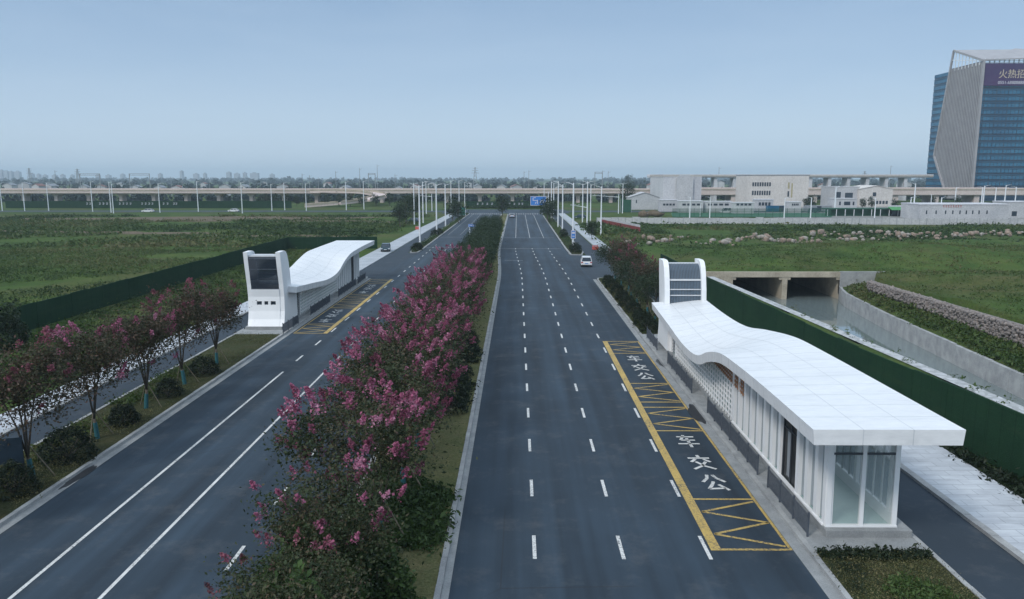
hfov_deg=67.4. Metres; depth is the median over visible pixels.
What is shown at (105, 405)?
kerb
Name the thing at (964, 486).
pavement
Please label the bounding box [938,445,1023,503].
weeds
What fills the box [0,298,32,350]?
wild bush
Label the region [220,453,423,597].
crape myrtle
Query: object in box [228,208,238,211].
parked car
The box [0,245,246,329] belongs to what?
weeds
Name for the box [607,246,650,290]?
crape myrtle
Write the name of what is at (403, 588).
shrub
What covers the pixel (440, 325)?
crape myrtle
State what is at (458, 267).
crape myrtle
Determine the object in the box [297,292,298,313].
door
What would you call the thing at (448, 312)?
crape myrtle
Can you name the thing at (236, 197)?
woods
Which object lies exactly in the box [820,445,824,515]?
window
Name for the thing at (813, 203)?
young tree
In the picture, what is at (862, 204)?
young tree
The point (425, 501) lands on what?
bush
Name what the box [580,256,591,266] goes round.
car
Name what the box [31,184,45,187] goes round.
house
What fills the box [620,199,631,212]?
screen gate
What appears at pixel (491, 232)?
crape myrtle
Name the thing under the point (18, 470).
round shrub
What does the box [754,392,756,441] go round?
window
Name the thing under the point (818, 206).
container
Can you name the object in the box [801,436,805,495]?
window
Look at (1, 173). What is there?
tower block
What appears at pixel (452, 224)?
soil
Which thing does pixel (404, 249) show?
cycle path
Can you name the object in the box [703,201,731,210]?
site cabin
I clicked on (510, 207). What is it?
hedge
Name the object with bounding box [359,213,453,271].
pavement
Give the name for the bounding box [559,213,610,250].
pavement
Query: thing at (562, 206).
street lamp
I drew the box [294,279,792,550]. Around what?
road markings
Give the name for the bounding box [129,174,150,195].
railway gantry
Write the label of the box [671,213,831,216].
sports court
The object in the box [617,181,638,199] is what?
broad tree
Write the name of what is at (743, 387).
window
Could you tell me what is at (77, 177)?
power pylon
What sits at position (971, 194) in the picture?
road viaduct
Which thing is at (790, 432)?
door
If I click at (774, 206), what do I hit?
container
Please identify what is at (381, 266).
road
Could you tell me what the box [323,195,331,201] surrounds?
young tree
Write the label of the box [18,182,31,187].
house
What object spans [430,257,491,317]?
crape myrtle
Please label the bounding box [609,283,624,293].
round shrub
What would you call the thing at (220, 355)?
ground cover
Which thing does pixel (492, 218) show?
crape myrtle
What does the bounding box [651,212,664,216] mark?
earth mound
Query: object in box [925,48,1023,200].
office tower
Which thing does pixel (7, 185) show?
house
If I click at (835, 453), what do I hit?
window
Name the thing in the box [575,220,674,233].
weeds
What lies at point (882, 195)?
workshop
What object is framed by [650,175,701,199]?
hall
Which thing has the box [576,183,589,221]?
street lamp
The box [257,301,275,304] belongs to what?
slot window
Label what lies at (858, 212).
netted frame
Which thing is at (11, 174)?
tower block
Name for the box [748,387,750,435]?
window
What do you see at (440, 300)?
crape myrtle
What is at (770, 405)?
window
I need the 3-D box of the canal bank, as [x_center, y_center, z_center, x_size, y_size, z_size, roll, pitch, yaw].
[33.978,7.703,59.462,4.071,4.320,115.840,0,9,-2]
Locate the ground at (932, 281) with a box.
[0,179,1023,596]
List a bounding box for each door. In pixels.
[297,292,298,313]
[351,256,353,280]
[781,418,796,487]
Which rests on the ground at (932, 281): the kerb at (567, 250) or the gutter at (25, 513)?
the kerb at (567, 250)
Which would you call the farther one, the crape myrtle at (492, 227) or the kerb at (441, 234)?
the kerb at (441, 234)
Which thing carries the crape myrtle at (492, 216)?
on the grass at (426, 585)
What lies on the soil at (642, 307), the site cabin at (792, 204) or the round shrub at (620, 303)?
the round shrub at (620, 303)
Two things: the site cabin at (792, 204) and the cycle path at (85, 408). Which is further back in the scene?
the site cabin at (792, 204)
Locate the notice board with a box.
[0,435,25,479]
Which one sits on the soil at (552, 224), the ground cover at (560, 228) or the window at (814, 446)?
the ground cover at (560, 228)
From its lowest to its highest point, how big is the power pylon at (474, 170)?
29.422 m
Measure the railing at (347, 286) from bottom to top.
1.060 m
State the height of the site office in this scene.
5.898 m
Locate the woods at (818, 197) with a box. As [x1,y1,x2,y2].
[598,194,947,199]
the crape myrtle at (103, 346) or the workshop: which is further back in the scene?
the workshop
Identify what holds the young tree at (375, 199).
on the ground at (932, 281)
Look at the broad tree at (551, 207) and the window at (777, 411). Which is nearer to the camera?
the window at (777, 411)
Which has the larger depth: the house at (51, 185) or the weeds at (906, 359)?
the house at (51, 185)
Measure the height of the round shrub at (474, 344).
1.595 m
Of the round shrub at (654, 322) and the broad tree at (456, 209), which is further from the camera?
the broad tree at (456, 209)
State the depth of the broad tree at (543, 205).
265.17 m
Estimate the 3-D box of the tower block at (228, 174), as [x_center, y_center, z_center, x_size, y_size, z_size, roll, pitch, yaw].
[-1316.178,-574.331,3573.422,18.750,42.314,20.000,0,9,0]
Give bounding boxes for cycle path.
[4,313,248,449]
[391,214,458,253]
[552,213,598,254]
[648,287,1023,598]
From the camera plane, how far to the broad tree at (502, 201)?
291.94 m
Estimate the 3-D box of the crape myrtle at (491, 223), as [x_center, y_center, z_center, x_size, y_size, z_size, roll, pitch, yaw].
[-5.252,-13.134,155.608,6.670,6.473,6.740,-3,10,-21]
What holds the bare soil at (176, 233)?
on the ground at (932, 281)
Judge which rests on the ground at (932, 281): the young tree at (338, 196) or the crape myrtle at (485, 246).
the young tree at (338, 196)
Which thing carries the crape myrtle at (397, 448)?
on the grass at (426, 585)
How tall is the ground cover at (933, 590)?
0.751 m
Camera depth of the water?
98.08 m
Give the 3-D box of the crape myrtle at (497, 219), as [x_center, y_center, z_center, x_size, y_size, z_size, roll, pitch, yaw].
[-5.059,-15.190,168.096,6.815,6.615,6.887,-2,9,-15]
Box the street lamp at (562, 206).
[559,184,562,228]
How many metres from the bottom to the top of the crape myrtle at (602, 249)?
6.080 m
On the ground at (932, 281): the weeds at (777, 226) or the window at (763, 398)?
the weeds at (777, 226)
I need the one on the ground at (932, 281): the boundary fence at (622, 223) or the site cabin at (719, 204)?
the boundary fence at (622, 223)
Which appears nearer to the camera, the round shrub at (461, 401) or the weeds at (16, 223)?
the round shrub at (461, 401)
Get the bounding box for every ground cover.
[0,332,281,506]
[382,274,493,583]
[410,212,468,251]
[421,345,484,422]
[484,224,504,276]
[543,213,580,252]
[599,277,658,334]
[814,543,933,561]
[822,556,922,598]
[878,570,961,598]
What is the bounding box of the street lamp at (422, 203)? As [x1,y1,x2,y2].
[422,181,426,222]
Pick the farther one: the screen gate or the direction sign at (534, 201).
the direction sign at (534, 201)
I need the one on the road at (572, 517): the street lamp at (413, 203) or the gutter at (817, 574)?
the gutter at (817, 574)
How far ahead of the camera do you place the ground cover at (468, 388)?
54.36 m
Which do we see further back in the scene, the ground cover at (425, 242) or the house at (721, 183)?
the house at (721, 183)
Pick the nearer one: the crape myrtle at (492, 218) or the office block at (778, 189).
the crape myrtle at (492, 218)
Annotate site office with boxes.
[827,198,857,207]
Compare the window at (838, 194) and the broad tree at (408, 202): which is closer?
the broad tree at (408, 202)
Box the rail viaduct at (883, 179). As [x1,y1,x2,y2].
[647,174,933,200]
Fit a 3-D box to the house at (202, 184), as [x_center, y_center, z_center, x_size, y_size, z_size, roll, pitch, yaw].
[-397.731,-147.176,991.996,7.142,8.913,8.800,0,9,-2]
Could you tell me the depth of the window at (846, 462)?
36.54 m
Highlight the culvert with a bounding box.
[706,271,884,298]
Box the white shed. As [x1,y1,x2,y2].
[992,201,1023,217]
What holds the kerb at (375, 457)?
on the ground at (932, 281)
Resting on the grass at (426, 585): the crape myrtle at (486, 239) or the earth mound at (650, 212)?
the crape myrtle at (486, 239)
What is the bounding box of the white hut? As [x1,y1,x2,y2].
[625,192,659,209]
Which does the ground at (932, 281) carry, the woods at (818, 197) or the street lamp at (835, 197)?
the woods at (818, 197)
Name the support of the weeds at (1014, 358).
on the canal ledge
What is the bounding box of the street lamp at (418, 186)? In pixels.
[414,185,423,241]
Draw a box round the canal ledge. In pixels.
[843,286,1023,373]
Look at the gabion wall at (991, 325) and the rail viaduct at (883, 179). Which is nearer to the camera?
the gabion wall at (991, 325)
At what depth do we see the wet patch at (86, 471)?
38.56 m
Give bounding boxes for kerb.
[0,279,365,526]
[0,310,248,437]
[23,327,245,450]
[341,214,501,516]
[419,213,469,250]
[433,214,507,598]
[543,215,569,252]
[598,280,852,598]
[631,281,985,598]
[900,463,1023,563]
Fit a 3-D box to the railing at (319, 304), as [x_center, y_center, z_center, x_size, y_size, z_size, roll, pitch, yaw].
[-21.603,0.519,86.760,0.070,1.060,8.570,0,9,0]
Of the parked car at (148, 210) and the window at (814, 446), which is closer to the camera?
the window at (814, 446)
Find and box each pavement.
[0,301,248,432]
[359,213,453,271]
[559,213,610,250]
[901,445,1023,552]
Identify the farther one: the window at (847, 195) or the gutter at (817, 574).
the window at (847, 195)
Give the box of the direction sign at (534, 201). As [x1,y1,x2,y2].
[530,192,548,205]
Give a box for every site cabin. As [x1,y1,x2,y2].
[658,199,677,211]
[677,200,703,212]
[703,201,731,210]
[730,202,754,212]
[752,199,773,210]
[785,201,800,212]
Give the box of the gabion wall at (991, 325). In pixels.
[866,280,1023,346]
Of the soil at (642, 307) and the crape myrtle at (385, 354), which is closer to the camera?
the crape myrtle at (385, 354)
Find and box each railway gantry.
[79,174,100,187]
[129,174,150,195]
[368,173,375,187]
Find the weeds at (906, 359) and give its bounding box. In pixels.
[784,304,1015,404]
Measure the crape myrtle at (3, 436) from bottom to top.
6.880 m
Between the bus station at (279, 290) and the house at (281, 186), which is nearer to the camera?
the bus station at (279, 290)
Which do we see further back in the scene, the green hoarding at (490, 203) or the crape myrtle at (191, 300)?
the green hoarding at (490, 203)
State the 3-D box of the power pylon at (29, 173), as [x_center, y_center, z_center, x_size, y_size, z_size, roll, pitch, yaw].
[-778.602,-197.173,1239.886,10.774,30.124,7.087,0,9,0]
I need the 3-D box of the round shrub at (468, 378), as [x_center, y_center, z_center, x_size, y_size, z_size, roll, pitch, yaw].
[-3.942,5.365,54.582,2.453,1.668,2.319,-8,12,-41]
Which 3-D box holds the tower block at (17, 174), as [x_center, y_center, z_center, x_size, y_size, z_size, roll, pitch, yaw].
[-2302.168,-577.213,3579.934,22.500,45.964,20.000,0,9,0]
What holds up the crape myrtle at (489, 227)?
on the grass at (426, 585)
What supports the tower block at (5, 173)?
on the ground at (932, 281)
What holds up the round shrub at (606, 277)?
on the soil at (642, 307)
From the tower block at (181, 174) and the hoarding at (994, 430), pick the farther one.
the tower block at (181, 174)
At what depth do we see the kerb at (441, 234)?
196.18 m
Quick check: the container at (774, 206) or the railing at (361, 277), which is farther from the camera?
the container at (774, 206)
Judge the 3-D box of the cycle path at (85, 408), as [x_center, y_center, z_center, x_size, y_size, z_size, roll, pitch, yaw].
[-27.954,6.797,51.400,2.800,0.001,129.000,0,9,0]
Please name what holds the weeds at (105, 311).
on the ground at (932, 281)
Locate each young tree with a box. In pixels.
[255,194,262,200]
[262,193,269,200]
[272,193,279,200]
[292,195,299,203]
[301,193,309,203]
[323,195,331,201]
[335,192,342,206]
[346,193,353,205]
[356,194,366,206]
[372,194,378,203]
[385,193,394,205]
[802,197,810,205]
[808,194,817,204]
[859,197,866,207]
[866,195,874,207]
[891,198,898,205]
[953,194,963,202]
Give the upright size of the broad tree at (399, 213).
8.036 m
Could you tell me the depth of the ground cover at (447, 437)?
42.34 m
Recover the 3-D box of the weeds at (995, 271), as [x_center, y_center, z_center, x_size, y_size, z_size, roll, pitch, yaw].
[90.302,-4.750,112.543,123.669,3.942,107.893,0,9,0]
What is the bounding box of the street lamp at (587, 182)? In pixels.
[583,181,591,226]
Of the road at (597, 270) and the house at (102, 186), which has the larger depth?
the house at (102, 186)
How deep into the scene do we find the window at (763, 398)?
40.55 m
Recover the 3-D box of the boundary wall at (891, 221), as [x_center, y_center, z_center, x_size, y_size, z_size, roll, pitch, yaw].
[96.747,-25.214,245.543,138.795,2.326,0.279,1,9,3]
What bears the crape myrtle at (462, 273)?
on the grass at (426, 585)
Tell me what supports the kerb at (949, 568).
on the ground at (932, 281)
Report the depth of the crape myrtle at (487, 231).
136.97 m
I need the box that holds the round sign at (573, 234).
[571,230,575,241]
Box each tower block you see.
[0,169,4,180]
[3,170,9,179]
[9,171,13,179]
[14,171,21,178]
[180,170,183,179]
[193,173,199,179]
[226,171,231,177]
[250,172,259,179]
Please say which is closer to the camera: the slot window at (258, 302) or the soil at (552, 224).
the slot window at (258, 302)
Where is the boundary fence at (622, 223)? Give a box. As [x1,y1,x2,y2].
[602,218,639,231]
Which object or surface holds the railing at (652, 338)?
on the platform at (817, 538)
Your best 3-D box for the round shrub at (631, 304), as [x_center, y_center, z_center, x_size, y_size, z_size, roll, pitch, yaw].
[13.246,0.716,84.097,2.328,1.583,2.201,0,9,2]
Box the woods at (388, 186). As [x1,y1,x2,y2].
[1,183,916,195]
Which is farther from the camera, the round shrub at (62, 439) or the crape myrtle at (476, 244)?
the crape myrtle at (476, 244)
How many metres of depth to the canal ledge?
86.01 m
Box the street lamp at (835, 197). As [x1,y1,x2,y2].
[834,186,842,207]
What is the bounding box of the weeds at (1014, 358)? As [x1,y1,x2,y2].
[843,279,1023,375]
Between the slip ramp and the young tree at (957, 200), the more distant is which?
the slip ramp
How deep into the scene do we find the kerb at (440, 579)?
39.29 m
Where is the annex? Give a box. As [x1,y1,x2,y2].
[820,186,859,204]
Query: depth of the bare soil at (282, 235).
198.58 m
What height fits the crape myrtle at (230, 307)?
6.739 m
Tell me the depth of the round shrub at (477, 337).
68.96 m
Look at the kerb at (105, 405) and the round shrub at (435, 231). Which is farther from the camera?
the round shrub at (435, 231)
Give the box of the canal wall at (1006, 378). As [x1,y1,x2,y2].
[838,286,1023,398]
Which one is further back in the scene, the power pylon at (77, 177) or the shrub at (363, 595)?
the power pylon at (77, 177)
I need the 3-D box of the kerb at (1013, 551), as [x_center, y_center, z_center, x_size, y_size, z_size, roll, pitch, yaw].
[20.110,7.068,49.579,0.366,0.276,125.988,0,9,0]
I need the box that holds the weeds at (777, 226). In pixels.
[582,220,1023,246]
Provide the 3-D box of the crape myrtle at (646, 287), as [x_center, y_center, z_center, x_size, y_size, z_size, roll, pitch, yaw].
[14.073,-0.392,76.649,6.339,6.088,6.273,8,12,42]
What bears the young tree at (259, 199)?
on the ground at (932, 281)
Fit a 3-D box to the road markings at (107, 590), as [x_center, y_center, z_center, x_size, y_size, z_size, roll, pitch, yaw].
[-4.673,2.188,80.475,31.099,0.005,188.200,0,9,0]
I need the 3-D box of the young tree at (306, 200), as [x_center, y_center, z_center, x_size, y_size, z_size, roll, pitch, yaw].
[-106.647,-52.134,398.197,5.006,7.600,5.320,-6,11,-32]
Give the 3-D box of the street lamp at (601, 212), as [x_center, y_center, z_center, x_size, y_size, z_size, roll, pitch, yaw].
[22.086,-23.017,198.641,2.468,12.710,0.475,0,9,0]
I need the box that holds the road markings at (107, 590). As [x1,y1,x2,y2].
[7,248,730,598]
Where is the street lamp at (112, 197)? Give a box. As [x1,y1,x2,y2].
[111,183,116,213]
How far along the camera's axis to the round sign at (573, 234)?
158.85 m
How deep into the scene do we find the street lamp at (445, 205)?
230.65 m
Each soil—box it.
[24,216,379,221]
[63,231,208,233]
[144,233,238,233]
[211,235,346,236]
[276,220,421,222]
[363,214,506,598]
[412,214,467,251]
[543,214,583,253]
[599,278,658,333]
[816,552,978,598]
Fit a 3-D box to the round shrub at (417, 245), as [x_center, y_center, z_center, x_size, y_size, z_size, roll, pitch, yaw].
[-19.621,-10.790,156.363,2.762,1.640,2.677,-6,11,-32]
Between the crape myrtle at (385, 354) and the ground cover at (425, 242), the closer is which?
the crape myrtle at (385, 354)
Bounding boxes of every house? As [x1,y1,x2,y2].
[2,183,17,187]
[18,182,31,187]
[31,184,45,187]
[44,184,58,187]
[95,184,107,187]
[200,182,207,187]
[219,184,230,195]
[237,184,250,187]
[277,184,287,194]
[509,184,521,187]
[717,180,724,186]
[900,203,1009,218]
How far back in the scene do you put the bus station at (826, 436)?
35.35 m
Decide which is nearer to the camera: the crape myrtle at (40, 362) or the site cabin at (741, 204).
the crape myrtle at (40, 362)
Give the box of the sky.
[0,0,1023,178]
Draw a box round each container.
[766,205,783,210]
[803,205,831,210]
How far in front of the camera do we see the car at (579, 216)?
280.78 m
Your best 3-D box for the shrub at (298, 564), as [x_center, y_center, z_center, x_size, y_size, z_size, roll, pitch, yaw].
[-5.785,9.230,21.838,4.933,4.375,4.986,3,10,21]
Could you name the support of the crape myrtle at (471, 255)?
on the grass at (426, 585)
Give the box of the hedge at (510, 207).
[467,204,541,208]
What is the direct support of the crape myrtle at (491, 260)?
on the grass at (426, 585)
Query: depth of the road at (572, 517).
38.36 m
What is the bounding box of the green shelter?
[888,207,900,215]
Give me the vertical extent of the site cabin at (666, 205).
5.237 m
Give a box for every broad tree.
[390,201,409,226]
[395,194,418,221]
[400,193,425,217]
[443,196,463,220]
[447,201,469,222]
[492,195,512,215]
[539,197,553,219]
[541,200,560,219]
[584,220,600,236]
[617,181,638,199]
[623,174,634,186]
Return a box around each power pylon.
[27,168,32,182]
[76,169,78,182]
[472,167,477,184]
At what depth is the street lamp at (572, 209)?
158.41 m
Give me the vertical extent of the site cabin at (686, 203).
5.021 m
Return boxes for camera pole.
[591,194,618,213]
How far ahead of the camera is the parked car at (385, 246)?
153.76 m
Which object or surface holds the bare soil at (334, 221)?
on the ground at (932, 281)
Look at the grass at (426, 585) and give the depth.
40.88 m
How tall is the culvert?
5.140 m
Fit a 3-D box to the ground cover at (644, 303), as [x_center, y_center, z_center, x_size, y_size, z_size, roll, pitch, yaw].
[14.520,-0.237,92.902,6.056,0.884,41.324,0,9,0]
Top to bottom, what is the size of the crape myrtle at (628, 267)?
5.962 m
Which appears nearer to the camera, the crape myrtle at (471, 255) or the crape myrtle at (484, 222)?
the crape myrtle at (471, 255)
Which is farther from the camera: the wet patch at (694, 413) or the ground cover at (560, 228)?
the ground cover at (560, 228)
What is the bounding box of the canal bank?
[709,276,1023,413]
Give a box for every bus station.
[243,240,373,329]
[652,258,965,537]
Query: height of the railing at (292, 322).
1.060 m
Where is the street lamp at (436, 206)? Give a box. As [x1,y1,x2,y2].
[436,183,444,234]
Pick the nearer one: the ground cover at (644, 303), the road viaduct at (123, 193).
the ground cover at (644, 303)
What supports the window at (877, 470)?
in the bus station at (826, 436)
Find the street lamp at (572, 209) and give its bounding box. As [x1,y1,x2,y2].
[562,182,573,242]
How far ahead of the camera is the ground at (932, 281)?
134.98 m
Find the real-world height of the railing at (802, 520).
1.060 m
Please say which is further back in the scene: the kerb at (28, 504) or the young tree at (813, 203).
the young tree at (813, 203)
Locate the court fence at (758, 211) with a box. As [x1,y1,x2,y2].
[672,208,831,216]
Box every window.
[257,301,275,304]
[736,377,738,421]
[742,387,743,428]
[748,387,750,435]
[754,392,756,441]
[761,398,763,449]
[768,405,770,457]
[775,411,778,466]
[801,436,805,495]
[810,445,815,506]
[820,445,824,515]
[834,452,862,454]
[835,445,855,476]
[836,192,840,197]
[845,193,852,197]
[859,445,890,505]
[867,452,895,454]
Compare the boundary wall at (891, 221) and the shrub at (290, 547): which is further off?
the boundary wall at (891, 221)
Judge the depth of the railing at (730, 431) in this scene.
42.41 m
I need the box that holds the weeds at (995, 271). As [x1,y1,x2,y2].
[649,239,1023,318]
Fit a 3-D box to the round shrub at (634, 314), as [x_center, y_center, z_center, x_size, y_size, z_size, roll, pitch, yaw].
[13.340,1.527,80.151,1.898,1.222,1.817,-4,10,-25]
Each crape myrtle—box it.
[0,325,98,475]
[0,395,9,450]
[37,318,148,441]
[92,298,191,408]
[131,277,222,384]
[178,279,256,363]
[198,527,380,598]
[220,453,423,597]
[254,376,477,534]
[308,349,463,487]
[326,319,482,446]
[352,305,477,412]
[359,297,486,383]
[379,285,484,362]
[396,270,493,347]
[398,262,490,308]
[416,265,500,315]
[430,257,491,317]
[431,243,496,300]
[436,250,499,306]
[447,246,497,271]
[451,239,498,267]
[457,234,500,260]
[457,240,498,262]
[461,229,501,246]
[461,232,501,251]
[465,229,498,243]
[467,223,501,238]
[468,226,499,241]
[472,220,500,232]
[474,218,503,232]
[474,224,501,238]
[476,217,502,229]
[479,214,505,224]
[479,216,504,223]
[589,239,636,278]
[603,235,639,284]
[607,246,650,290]
[608,242,649,297]
[611,255,656,306]
[624,256,664,314]
[625,266,658,324]
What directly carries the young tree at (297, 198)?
on the ground at (932, 281)
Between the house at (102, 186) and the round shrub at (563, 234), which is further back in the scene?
the house at (102, 186)
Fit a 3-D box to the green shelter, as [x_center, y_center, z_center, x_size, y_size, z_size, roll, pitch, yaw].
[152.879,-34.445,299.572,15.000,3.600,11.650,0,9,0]
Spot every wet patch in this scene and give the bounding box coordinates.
[58,465,96,489]
[688,404,705,423]
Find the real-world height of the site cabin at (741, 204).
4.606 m
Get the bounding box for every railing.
[282,315,298,333]
[310,294,329,313]
[338,278,355,296]
[358,273,365,282]
[647,327,657,349]
[667,351,692,392]
[707,396,758,474]
[767,466,809,536]
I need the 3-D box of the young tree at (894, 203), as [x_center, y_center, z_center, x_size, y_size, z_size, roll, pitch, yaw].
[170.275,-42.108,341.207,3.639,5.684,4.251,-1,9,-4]
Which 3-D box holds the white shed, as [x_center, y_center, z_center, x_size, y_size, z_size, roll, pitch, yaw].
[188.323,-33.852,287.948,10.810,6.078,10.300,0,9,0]
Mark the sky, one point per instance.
(433, 89)
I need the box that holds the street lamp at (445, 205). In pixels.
[445,184,447,225]
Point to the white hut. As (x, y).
(643, 201)
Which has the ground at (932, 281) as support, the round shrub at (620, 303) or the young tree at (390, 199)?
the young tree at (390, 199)
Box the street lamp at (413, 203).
[411,183,415,224]
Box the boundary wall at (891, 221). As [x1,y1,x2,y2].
[596,217,1023,224]
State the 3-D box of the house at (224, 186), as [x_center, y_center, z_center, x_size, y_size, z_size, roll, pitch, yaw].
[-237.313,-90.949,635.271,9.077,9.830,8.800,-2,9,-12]
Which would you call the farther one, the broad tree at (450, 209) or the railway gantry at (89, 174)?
the railway gantry at (89, 174)
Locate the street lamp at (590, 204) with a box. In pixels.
[590,190,590,219]
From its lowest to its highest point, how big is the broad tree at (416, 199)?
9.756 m
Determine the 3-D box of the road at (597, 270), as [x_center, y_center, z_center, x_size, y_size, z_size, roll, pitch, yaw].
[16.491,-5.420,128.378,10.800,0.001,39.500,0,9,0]
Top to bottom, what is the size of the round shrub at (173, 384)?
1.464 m
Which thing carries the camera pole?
on the ground at (932, 281)
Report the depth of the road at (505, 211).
337.99 m
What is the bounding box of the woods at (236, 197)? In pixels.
[0,187,617,201]
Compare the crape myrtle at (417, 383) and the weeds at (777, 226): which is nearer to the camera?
the crape myrtle at (417, 383)
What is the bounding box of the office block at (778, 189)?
[735,175,808,206]
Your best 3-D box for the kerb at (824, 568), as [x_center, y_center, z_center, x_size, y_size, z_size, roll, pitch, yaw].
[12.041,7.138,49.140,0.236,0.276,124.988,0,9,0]
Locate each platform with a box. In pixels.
[237,281,357,333]
[642,334,924,551]
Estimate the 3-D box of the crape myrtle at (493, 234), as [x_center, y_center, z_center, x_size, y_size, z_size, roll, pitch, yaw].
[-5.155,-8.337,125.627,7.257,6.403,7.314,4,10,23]
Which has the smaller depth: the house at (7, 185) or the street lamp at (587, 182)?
the street lamp at (587, 182)
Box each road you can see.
[0,209,659,212]
[0,213,501,598]
[359,253,417,277]
[448,213,828,598]
[571,255,631,279]
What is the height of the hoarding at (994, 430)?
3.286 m
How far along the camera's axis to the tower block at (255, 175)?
3563.14 m
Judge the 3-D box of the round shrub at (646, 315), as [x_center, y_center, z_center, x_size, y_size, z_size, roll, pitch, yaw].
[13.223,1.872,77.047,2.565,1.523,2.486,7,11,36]
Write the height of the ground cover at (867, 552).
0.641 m
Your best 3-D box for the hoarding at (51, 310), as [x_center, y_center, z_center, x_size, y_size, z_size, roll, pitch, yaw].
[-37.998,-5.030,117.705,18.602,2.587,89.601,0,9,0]
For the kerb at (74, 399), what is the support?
on the ground at (932, 281)
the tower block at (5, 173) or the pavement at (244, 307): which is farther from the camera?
the tower block at (5, 173)
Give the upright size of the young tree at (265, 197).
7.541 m
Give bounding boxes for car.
[141,209,154,211]
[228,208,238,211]
[381,243,390,251]
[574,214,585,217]
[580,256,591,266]
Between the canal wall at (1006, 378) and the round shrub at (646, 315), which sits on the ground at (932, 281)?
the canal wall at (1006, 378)
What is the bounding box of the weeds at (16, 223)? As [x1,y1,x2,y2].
[0,212,434,248]
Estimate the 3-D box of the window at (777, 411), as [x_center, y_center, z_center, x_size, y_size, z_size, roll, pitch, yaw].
[13.215,6.259,37.886,0.080,4.344,0.810,0,9,0]
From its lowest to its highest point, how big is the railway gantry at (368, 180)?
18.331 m
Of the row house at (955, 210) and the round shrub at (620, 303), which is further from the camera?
the row house at (955, 210)
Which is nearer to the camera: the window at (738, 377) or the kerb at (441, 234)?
the window at (738, 377)
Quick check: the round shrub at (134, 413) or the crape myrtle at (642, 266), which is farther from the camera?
the crape myrtle at (642, 266)
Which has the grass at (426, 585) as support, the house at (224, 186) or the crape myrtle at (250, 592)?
the crape myrtle at (250, 592)
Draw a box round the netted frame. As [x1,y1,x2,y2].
[825,208,898,215]
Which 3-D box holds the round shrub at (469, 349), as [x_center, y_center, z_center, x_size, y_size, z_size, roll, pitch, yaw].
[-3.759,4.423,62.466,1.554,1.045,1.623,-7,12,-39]
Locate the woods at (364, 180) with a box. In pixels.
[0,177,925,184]
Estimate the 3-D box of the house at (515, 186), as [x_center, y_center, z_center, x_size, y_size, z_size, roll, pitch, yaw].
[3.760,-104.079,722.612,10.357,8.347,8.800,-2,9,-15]
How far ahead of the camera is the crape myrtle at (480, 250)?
90.92 m
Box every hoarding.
[5,201,291,207]
[14,236,376,329]
[466,201,546,206]
[660,254,1023,478]
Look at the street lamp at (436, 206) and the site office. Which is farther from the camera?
the site office
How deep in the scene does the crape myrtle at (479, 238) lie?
119.33 m
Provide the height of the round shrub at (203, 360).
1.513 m
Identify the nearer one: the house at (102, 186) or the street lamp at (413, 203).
the street lamp at (413, 203)
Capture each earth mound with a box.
[638,210,648,216]
[647,210,661,215]
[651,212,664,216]
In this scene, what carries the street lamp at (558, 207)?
on the soil at (552, 224)
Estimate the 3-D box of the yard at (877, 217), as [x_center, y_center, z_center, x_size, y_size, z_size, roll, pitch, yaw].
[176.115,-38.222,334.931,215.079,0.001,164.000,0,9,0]
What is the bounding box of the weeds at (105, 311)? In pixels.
[0,247,311,387]
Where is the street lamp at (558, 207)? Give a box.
[556,181,558,227]
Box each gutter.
[0,278,370,533]
[440,214,508,598]
[593,279,842,598]
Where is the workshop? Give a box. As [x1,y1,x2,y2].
[857,185,892,206]
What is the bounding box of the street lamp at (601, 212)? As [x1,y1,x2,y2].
[598,186,601,234]
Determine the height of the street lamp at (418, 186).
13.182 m
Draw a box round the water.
[733,278,1023,406]
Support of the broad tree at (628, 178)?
on the ground at (932, 281)
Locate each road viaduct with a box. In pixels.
[0,188,649,202]
[701,187,1023,202]
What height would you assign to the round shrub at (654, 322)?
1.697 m
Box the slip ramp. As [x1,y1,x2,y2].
[304,189,386,206]
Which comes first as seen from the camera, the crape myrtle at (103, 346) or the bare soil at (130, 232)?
the crape myrtle at (103, 346)
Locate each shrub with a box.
[0,458,43,500]
[35,422,99,466]
[106,402,141,426]
[152,377,185,398]
[187,354,221,376]
[220,559,358,598]
[251,517,369,598]
[277,486,373,579]
[321,569,369,598]
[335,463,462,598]
[350,517,422,598]
[410,242,421,249]
[430,228,439,235]
[431,389,467,415]
[441,382,465,397]
[443,365,471,385]
[451,361,473,375]
[457,336,480,350]
[458,348,474,360]
[462,329,480,341]
[560,232,568,236]
[570,243,582,251]
[602,275,614,283]
[604,278,620,288]
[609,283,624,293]
[614,290,629,299]
[617,294,635,306]
[623,300,641,312]
[631,309,646,319]
[632,310,653,326]
[638,315,658,332]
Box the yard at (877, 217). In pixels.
[719,207,1023,218]
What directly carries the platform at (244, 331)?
on the ground at (932, 281)
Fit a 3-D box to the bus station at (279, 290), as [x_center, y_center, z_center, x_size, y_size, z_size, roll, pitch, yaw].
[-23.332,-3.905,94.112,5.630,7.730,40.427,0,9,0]
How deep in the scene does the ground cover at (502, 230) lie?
180.72 m

